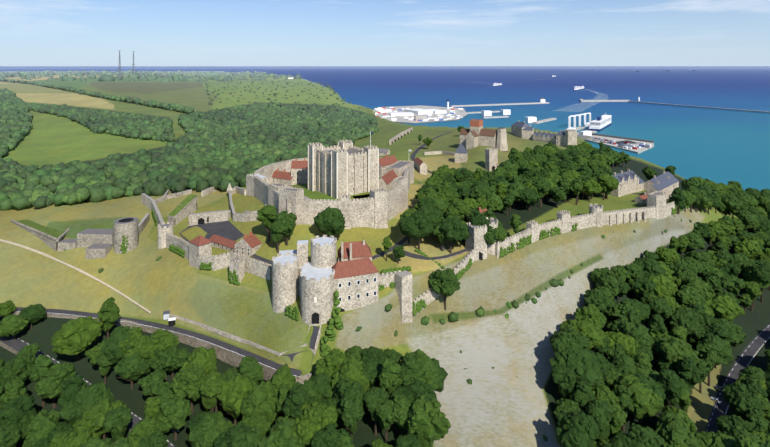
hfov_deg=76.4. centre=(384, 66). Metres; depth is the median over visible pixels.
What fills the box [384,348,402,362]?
tree
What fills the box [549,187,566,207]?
tree
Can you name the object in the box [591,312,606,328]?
tree
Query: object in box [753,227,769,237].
tree
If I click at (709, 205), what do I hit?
tree
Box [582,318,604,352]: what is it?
tree
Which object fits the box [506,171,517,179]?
tree
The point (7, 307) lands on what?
tree
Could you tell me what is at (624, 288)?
tree
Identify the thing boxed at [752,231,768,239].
tree
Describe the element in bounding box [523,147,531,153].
tree
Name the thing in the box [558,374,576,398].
tree
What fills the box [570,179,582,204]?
tree
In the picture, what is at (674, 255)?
tree
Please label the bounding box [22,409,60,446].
tree
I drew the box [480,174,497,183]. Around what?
tree
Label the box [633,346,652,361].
tree
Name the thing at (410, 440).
tree
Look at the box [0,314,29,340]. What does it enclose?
tree
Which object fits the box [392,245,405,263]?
tree
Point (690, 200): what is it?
tree
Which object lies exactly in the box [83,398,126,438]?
tree
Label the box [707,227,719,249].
tree
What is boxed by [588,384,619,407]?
tree
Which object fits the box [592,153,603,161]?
tree
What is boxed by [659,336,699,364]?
tree
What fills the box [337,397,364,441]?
tree
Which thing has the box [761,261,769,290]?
tree
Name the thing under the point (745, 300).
tree
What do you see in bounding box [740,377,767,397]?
tree
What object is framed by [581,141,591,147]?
tree
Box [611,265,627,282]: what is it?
tree
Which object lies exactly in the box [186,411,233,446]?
tree
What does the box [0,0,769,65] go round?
sky
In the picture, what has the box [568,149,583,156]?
tree
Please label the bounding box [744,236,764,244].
tree
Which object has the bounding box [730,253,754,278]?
tree
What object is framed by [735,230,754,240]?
tree
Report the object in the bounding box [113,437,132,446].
tree
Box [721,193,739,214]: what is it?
tree
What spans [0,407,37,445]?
tree
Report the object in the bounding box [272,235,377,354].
constables gate
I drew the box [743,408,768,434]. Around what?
tree
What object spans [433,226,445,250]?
tree
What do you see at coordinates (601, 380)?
tree
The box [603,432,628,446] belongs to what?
tree
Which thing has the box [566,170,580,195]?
tree
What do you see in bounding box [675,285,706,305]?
tree
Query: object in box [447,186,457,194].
tree
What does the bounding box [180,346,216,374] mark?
tree
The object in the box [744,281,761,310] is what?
tree
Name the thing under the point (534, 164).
tree
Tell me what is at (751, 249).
tree
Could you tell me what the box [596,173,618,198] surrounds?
tree
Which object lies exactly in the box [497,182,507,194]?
tree
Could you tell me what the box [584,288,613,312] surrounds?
tree
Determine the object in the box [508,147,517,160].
tree
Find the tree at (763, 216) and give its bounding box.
[755,214,767,219]
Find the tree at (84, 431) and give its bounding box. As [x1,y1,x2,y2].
[72,418,100,444]
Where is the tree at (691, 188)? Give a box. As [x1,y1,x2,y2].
[684,182,697,212]
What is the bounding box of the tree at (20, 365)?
[0,353,34,381]
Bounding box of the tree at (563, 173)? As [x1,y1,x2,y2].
[558,169,568,178]
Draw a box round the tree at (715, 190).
[710,188,720,209]
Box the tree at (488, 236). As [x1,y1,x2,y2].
[483,228,496,244]
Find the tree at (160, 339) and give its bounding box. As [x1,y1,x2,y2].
[134,328,179,359]
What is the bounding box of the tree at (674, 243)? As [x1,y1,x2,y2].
[669,236,679,250]
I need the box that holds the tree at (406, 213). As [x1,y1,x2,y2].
[399,210,412,242]
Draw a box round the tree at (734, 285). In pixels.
[720,275,745,297]
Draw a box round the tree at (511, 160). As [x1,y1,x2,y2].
[508,158,517,165]
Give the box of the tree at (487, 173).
[483,171,491,176]
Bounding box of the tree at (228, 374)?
[221,367,239,381]
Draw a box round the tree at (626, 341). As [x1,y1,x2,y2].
[605,331,638,356]
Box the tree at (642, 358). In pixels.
[632,352,651,367]
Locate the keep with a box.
[308,131,378,198]
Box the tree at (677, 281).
[669,276,680,288]
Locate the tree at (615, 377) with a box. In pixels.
[605,372,620,390]
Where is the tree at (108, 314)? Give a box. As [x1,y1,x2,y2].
[97,297,119,339]
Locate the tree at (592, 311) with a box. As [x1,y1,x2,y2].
[575,304,601,328]
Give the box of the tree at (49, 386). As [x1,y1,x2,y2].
[34,362,76,408]
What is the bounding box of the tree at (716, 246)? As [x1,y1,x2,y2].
[712,242,725,251]
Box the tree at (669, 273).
[659,262,673,278]
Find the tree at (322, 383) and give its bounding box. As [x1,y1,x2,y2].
[307,371,333,402]
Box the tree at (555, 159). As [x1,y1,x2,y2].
[551,157,560,162]
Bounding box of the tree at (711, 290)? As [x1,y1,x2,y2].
[708,288,715,298]
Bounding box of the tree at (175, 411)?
[156,394,191,440]
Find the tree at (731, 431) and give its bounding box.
[717,422,759,441]
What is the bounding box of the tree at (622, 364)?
[607,352,636,374]
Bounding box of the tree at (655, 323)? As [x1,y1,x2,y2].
[647,314,666,332]
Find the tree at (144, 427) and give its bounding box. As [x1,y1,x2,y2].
[128,416,163,439]
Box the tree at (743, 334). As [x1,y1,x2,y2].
[728,321,746,337]
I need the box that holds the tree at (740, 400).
[722,383,764,417]
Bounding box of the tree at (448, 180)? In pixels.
[443,178,454,185]
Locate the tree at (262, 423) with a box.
[238,414,273,434]
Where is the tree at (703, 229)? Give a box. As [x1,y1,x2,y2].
[695,222,711,237]
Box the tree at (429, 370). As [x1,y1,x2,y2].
[398,349,438,389]
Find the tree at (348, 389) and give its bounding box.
[333,378,364,432]
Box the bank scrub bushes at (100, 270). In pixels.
[64,249,287,365]
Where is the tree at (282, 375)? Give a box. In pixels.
[271,366,295,416]
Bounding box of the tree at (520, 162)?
[516,159,527,167]
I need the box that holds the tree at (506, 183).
[495,181,510,194]
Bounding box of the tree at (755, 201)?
[748,195,759,206]
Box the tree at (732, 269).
[721,263,740,277]
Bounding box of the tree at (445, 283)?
[428,268,460,310]
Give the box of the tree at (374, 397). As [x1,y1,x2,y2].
[363,386,389,435]
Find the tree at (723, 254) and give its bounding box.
[716,248,734,262]
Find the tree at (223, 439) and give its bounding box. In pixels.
[214,422,251,446]
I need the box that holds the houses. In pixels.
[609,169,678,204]
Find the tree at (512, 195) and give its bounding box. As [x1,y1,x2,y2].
[505,193,515,211]
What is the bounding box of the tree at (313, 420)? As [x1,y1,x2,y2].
[292,401,337,446]
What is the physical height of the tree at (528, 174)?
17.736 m
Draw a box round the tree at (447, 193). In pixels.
[441,189,452,197]
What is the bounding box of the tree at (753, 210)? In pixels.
[748,206,759,232]
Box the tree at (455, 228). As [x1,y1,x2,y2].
[435,217,469,252]
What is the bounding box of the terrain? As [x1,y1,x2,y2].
[0,71,769,446]
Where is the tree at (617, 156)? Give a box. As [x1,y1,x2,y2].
[605,150,622,167]
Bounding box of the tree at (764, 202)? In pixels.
[758,197,769,208]
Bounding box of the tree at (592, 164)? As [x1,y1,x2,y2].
[587,159,599,168]
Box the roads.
[0,112,769,446]
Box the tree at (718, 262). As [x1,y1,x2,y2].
[705,250,727,267]
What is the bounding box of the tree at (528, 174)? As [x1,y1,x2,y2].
[523,169,534,178]
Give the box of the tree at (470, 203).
[462,197,478,208]
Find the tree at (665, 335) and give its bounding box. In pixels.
[648,330,669,339]
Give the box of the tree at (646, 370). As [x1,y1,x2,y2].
[634,362,658,381]
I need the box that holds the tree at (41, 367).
[29,354,53,407]
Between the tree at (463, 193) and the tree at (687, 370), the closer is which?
the tree at (687, 370)
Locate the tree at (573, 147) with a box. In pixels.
[565,145,584,152]
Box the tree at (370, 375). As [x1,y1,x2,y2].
[362,367,380,389]
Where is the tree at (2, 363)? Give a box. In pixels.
[0,358,4,374]
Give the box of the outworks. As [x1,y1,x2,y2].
[10,187,229,259]
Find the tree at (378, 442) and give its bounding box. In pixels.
[372,438,392,446]
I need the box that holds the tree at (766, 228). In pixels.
[759,225,769,235]
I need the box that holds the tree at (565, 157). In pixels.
[557,153,573,160]
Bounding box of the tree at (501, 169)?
[491,167,506,176]
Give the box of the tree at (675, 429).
[655,411,699,446]
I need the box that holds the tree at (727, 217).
[722,215,733,225]
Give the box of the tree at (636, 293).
[628,276,652,301]
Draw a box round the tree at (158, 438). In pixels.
[137,429,167,446]
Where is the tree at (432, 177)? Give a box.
[427,175,442,180]
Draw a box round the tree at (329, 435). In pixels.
[311,423,352,446]
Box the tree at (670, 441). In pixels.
[664,440,683,446]
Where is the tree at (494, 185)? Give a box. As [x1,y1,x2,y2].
[488,182,497,192]
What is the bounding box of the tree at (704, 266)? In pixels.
[682,256,711,273]
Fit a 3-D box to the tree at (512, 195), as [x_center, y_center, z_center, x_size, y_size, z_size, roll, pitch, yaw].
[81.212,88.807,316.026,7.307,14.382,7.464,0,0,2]
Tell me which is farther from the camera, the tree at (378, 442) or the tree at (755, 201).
the tree at (755, 201)
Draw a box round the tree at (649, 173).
[642,166,656,179]
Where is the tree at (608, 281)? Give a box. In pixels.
[589,267,618,289]
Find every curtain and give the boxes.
[141,193,271,284]
[319,250,473,357]
[465,191,692,260]
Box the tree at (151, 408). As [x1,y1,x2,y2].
[144,396,160,418]
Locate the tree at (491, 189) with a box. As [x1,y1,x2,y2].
[479,183,494,192]
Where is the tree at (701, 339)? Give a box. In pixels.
[697,333,716,368]
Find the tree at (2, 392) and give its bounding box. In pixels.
[0,382,5,409]
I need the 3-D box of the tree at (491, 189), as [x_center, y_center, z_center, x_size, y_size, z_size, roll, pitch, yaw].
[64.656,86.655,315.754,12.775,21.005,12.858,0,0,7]
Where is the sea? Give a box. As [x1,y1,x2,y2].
[0,66,769,191]
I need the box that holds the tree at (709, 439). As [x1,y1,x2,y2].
[695,431,734,446]
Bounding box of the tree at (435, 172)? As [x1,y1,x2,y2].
[430,170,440,177]
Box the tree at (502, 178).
[494,175,509,182]
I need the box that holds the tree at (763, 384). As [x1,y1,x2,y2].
[733,376,768,400]
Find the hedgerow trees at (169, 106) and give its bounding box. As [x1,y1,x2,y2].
[0,79,194,113]
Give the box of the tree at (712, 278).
[700,269,722,291]
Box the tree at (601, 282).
[595,276,605,288]
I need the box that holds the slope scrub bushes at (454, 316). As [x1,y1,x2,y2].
[355,215,696,441]
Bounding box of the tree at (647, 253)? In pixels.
[643,250,660,264]
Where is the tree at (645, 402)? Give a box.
[612,374,663,425]
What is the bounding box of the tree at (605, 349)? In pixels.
[595,337,608,354]
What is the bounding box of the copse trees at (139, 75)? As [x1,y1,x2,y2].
[0,70,301,81]
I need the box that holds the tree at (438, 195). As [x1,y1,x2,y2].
[424,191,442,199]
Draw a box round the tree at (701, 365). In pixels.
[696,358,710,393]
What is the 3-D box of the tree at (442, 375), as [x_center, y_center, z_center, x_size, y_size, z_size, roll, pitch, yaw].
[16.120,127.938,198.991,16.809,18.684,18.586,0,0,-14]
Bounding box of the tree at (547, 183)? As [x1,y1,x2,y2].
[532,177,551,204]
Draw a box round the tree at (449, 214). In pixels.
[445,212,455,218]
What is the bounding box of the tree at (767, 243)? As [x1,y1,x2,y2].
[763,238,769,248]
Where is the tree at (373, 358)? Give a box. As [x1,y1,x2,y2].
[359,346,386,385]
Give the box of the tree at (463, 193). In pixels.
[457,185,469,199]
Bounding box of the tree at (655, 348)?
[651,337,666,357]
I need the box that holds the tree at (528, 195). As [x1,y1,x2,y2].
[518,187,539,210]
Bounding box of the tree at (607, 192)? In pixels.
[604,188,612,198]
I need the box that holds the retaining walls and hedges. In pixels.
[118,217,466,383]
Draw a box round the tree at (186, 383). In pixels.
[171,364,207,412]
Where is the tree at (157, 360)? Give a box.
[148,349,172,379]
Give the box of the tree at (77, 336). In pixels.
[50,316,102,361]
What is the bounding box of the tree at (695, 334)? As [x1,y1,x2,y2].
[686,321,703,348]
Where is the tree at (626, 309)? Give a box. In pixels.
[613,299,640,324]
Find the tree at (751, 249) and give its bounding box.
[733,239,763,259]
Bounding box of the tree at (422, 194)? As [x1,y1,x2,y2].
[415,187,437,199]
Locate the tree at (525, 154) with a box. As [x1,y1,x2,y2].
[521,151,532,158]
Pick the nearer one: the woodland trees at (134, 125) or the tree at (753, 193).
the tree at (753, 193)
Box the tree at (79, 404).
[59,381,114,423]
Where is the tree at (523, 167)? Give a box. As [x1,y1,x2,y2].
[519,164,526,173]
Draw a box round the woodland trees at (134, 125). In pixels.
[25,102,175,141]
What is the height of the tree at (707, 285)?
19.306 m
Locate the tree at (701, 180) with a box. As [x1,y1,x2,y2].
[691,177,710,186]
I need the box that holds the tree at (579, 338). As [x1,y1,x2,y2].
[550,325,590,348]
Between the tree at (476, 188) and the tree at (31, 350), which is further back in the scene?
the tree at (476, 188)
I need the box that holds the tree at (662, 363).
[656,356,681,377]
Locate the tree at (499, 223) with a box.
[488,216,503,225]
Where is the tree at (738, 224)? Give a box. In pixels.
[731,217,744,230]
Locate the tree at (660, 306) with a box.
[649,297,672,321]
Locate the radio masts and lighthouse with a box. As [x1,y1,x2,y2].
[117,50,292,80]
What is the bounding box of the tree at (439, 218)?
[436,214,445,223]
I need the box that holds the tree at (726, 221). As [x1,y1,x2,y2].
[717,218,729,224]
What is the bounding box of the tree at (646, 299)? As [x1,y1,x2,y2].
[641,294,656,317]
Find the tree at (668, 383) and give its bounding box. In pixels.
[656,369,683,406]
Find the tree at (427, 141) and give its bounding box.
[422,137,432,145]
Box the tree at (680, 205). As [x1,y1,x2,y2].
[669,192,686,213]
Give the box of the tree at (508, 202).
[502,196,512,215]
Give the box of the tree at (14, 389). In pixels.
[0,380,26,402]
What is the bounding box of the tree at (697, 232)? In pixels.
[692,229,703,250]
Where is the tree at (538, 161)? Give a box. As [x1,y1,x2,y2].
[535,158,541,165]
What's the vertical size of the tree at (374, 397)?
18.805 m
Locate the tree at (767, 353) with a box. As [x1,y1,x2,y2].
[764,348,769,361]
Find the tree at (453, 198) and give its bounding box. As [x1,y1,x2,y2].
[446,194,459,205]
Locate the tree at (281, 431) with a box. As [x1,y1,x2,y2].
[258,416,304,446]
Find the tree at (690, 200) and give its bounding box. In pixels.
[682,190,696,211]
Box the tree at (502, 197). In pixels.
[499,194,506,212]
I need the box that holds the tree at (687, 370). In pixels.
[675,357,702,387]
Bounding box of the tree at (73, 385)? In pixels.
[57,375,87,406]
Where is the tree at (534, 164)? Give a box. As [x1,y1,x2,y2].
[529,161,540,167]
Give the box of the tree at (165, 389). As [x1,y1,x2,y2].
[155,381,174,404]
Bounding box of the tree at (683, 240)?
[677,235,689,257]
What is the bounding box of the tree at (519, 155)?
[516,150,523,159]
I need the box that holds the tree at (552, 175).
[543,171,560,196]
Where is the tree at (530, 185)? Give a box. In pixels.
[522,182,538,204]
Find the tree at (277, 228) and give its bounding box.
[270,220,287,252]
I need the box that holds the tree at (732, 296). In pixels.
[715,291,739,304]
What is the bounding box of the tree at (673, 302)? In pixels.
[662,295,681,330]
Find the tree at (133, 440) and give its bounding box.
[128,436,140,446]
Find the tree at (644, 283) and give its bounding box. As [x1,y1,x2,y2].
[631,277,656,299]
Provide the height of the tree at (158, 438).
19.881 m
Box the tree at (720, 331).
[704,322,734,342]
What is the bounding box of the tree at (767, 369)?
[765,362,769,371]
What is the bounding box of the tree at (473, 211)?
[467,208,479,217]
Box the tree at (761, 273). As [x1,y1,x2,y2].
[750,264,769,301]
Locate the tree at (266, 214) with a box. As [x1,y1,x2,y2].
[256,204,277,241]
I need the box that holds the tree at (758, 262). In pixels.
[751,259,762,264]
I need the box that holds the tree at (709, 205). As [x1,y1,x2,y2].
[698,201,711,211]
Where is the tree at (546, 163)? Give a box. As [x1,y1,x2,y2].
[543,160,550,167]
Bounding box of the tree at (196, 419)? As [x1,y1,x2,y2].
[187,410,224,436]
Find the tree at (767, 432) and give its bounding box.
[765,425,769,435]
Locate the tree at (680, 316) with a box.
[668,307,705,344]
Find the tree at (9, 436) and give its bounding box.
[0,426,20,446]
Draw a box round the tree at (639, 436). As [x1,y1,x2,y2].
[626,423,664,446]
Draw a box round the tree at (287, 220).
[270,211,296,245]
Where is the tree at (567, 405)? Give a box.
[553,398,586,419]
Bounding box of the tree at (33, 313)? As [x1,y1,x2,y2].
[17,304,45,329]
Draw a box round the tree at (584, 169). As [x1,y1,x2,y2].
[577,164,591,175]
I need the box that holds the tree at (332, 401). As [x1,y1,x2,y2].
[318,397,344,427]
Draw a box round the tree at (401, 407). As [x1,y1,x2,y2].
[391,395,412,435]
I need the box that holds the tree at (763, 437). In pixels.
[748,430,769,443]
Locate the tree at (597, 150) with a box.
[592,149,602,153]
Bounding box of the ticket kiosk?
[163,310,175,325]
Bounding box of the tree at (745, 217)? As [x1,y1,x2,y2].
[736,210,753,229]
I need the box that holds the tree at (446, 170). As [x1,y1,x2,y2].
[439,168,453,174]
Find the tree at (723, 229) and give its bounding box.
[708,221,731,238]
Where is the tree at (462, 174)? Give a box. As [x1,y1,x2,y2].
[453,168,474,181]
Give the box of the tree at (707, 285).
[701,279,711,288]
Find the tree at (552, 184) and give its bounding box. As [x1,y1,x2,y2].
[543,177,556,202]
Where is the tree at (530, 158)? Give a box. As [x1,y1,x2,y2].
[525,156,535,161]
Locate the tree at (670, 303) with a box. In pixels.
[657,296,680,331]
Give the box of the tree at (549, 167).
[544,164,557,170]
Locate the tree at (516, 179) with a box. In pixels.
[511,176,522,204]
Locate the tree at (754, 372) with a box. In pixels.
[738,366,766,380]
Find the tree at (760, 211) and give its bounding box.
[755,207,767,216]
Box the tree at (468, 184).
[462,181,473,188]
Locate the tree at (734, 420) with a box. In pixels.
[716,415,755,432]
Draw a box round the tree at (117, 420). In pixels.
[103,406,131,441]
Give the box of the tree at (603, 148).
[599,145,611,151]
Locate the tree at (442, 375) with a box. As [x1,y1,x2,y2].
[428,356,447,391]
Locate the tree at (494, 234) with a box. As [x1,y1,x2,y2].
[487,226,496,237]
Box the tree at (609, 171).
[604,169,613,174]
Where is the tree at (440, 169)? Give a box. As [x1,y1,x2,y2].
[436,165,454,173]
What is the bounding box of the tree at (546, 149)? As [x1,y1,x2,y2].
[542,146,557,154]
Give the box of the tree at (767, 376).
[764,372,769,401]
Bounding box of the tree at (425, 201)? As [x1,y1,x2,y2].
[416,197,435,207]
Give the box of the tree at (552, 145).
[543,142,558,150]
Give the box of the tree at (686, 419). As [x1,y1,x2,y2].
[657,405,696,435]
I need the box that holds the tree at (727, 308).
[706,295,744,321]
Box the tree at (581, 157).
[576,155,587,160]
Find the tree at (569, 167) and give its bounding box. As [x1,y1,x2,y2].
[562,165,578,170]
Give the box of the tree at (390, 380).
[379,358,401,397]
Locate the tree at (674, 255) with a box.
[664,248,679,264]
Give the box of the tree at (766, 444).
[758,440,769,446]
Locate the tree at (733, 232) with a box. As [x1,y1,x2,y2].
[728,225,735,234]
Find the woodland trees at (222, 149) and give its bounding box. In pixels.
[0,102,379,210]
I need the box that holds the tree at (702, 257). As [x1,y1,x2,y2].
[684,251,714,268]
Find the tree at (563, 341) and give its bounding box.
[551,331,582,352]
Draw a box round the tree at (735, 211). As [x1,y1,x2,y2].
[729,202,742,217]
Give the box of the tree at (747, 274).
[742,264,769,287]
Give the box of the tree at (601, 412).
[585,398,614,439]
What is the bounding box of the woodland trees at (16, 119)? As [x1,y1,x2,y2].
[0,88,33,157]
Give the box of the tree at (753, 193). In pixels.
[745,189,760,199]
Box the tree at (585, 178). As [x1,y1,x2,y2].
[576,175,589,198]
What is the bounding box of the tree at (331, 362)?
[315,348,345,375]
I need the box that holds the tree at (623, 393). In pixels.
[614,385,633,431]
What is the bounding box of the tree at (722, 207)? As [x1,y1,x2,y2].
[716,201,727,214]
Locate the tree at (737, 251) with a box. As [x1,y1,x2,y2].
[734,248,745,254]
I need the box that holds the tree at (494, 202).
[484,192,502,211]
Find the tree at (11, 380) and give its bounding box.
[1,377,24,387]
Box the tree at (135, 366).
[114,353,149,389]
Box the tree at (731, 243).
[725,235,732,247]
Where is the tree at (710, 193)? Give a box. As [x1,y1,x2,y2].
[697,184,716,213]
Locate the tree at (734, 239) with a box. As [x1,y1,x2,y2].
[729,235,737,254]
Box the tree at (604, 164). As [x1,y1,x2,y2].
[600,161,610,169]
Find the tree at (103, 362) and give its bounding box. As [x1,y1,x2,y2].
[95,354,113,383]
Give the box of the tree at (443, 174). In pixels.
[438,171,450,177]
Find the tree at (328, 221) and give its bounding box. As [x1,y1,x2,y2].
[314,206,345,236]
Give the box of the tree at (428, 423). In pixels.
[405,395,450,446]
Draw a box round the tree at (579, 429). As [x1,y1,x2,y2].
[555,410,598,446]
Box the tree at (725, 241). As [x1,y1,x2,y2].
[716,236,731,250]
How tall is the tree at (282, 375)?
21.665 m
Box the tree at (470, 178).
[464,175,477,180]
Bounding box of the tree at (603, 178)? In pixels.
[596,174,609,199]
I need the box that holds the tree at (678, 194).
[671,187,684,213]
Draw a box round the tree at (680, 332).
[669,325,687,341]
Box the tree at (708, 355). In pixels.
[698,343,721,386]
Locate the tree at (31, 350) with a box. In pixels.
[17,343,40,376]
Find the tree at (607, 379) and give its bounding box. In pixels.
[603,368,615,388]
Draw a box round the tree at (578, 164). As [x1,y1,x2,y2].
[574,160,589,168]
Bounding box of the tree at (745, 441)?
[733,435,759,446]
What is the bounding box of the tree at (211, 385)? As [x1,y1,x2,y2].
[199,371,225,411]
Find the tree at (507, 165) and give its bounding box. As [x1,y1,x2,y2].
[497,160,516,170]
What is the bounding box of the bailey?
[227,148,426,228]
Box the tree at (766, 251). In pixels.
[763,248,769,256]
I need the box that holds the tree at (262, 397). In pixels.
[240,379,279,420]
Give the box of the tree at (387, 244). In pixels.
[382,236,391,260]
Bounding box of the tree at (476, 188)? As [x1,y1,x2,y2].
[471,186,478,197]
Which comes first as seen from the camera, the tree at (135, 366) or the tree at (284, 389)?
the tree at (284, 389)
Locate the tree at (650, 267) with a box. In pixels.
[633,257,666,278]
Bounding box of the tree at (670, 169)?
[665,165,675,174]
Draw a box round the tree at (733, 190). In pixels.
[727,188,737,194]
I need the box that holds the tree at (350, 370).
[332,356,369,391]
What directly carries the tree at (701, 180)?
on the terrain
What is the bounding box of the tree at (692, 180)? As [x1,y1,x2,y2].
[682,178,698,187]
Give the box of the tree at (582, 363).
[549,345,599,387]
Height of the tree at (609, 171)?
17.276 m
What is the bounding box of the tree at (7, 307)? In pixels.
[0,300,15,316]
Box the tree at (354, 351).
[346,346,361,359]
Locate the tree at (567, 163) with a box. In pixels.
[559,160,576,169]
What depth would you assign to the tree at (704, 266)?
319.89 m
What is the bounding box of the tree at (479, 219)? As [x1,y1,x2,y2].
[470,212,489,227]
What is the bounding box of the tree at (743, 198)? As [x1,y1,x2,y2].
[734,192,750,204]
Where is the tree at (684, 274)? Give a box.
[675,268,701,284]
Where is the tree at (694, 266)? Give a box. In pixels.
[684,257,701,274]
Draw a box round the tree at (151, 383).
[137,369,166,396]
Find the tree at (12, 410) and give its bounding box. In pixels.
[0,393,35,446]
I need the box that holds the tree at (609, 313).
[603,297,618,322]
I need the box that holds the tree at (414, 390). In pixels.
[389,378,436,401]
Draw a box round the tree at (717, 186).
[710,180,722,192]
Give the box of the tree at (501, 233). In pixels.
[495,225,506,240]
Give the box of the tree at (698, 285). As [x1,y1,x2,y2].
[680,277,711,300]
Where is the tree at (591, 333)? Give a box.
[560,319,605,349]
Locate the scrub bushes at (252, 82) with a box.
[203,77,360,109]
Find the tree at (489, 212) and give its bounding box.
[484,209,495,217]
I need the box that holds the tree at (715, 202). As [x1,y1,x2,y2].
[707,198,719,213]
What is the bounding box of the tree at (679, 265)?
[668,258,687,285]
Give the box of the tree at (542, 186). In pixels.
[533,179,549,207]
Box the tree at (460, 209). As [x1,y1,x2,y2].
[446,201,470,220]
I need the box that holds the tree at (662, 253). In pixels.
[656,246,670,261]
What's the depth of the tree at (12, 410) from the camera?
182.67 m
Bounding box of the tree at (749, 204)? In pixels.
[746,200,754,207]
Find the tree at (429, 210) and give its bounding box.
[415,204,441,237]
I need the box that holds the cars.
[169,385,722,433]
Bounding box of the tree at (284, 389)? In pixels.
[276,384,290,417]
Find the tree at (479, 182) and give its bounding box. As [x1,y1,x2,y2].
[472,181,489,188]
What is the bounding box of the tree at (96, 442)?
[80,437,115,446]
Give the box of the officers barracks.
[511,120,576,146]
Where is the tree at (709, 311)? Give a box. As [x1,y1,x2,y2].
[681,300,714,316]
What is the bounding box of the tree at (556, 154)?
[553,152,563,156]
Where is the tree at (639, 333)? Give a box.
[620,321,650,349]
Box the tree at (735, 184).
[727,181,740,187]
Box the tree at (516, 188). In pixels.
[508,182,523,207]
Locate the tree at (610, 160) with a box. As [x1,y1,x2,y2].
[602,154,614,165]
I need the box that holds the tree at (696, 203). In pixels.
[693,194,701,211]
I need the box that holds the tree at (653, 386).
[632,372,665,404]
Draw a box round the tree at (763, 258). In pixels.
[759,256,769,262]
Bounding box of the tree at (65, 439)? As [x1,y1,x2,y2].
[49,431,80,446]
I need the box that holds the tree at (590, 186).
[581,179,601,201]
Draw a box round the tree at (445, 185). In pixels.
[436,181,453,192]
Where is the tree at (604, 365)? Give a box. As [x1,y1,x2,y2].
[587,348,611,379]
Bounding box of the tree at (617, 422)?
[609,403,627,436]
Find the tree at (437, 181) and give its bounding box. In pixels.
[431,178,442,185]
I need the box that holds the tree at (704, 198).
[696,190,708,211]
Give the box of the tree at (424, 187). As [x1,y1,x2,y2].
[416,184,435,192]
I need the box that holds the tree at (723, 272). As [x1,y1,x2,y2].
[718,267,729,275]
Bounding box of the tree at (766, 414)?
[755,393,769,424]
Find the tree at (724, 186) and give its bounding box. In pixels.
[719,183,727,189]
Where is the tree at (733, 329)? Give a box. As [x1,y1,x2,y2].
[714,318,744,346]
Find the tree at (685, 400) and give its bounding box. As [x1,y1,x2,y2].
[678,389,691,409]
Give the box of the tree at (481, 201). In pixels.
[476,196,486,208]
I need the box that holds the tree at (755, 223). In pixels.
[738,215,759,228]
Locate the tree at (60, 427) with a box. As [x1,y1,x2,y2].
[30,422,73,446]
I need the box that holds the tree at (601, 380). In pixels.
[598,368,604,384]
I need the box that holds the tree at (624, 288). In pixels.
[616,277,630,302]
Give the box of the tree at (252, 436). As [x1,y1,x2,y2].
[231,426,266,446]
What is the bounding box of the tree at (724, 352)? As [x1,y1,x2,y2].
[696,334,733,364]
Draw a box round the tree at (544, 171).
[533,168,550,176]
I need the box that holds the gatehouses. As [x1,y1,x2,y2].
[389,127,498,170]
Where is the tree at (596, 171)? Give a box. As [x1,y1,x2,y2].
[591,168,601,173]
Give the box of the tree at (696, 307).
[687,302,714,341]
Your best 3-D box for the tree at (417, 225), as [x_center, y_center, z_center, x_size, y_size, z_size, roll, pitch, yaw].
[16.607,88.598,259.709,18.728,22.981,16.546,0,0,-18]
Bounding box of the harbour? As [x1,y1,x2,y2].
[373,96,769,153]
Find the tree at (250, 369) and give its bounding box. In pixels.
[237,356,263,385]
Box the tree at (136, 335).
[118,326,149,357]
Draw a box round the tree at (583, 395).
[570,381,595,410]
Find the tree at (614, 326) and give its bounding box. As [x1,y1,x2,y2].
[607,320,633,332]
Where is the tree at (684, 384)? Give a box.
[659,373,691,403]
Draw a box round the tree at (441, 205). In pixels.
[432,198,448,216]
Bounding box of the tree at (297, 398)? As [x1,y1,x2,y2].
[282,382,311,418]
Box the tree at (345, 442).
[325,435,353,446]
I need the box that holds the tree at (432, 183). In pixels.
[425,181,435,185]
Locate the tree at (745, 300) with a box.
[738,294,752,314]
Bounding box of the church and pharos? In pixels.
[460,119,507,150]
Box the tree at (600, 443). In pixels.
[593,438,609,446]
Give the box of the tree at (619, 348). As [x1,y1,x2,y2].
[606,344,630,356]
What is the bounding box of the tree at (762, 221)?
[757,216,769,227]
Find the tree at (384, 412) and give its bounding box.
[376,400,393,442]
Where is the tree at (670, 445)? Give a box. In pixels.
[663,443,677,446]
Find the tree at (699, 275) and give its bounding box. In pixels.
[697,268,723,276]
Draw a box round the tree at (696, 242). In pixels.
[684,233,705,251]
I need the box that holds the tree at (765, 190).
[760,188,769,192]
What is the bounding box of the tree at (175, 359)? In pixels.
[160,345,190,380]
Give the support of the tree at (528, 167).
on the terrain
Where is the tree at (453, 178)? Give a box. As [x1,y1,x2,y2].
[447,174,455,184]
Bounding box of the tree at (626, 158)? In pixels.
[623,154,630,168]
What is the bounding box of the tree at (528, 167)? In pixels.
[523,165,532,172]
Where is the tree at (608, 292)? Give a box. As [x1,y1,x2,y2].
[600,286,619,300]
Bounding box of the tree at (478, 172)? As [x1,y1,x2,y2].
[474,168,483,180]
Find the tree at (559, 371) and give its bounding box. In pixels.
[552,364,575,399]
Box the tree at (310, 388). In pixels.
[303,379,320,398]
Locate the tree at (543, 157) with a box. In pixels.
[533,153,547,161]
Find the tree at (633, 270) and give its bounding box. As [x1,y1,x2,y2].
[621,263,643,279]
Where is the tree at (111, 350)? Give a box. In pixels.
[101,325,133,363]
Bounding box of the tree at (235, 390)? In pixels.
[217,375,253,425]
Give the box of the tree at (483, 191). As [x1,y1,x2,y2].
[469,185,488,199]
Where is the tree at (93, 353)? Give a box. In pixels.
[85,340,105,374]
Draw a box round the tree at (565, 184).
[558,179,571,202]
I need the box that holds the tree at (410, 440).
[396,433,421,446]
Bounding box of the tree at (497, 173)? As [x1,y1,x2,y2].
[493,169,504,176]
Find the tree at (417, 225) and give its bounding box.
[398,211,432,250]
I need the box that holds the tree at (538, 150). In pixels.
[530,146,544,155]
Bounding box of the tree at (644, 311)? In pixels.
[629,299,650,323]
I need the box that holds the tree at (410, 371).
[398,354,422,385]
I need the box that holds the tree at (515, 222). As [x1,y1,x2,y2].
[508,214,521,233]
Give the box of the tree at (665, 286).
[649,273,677,296]

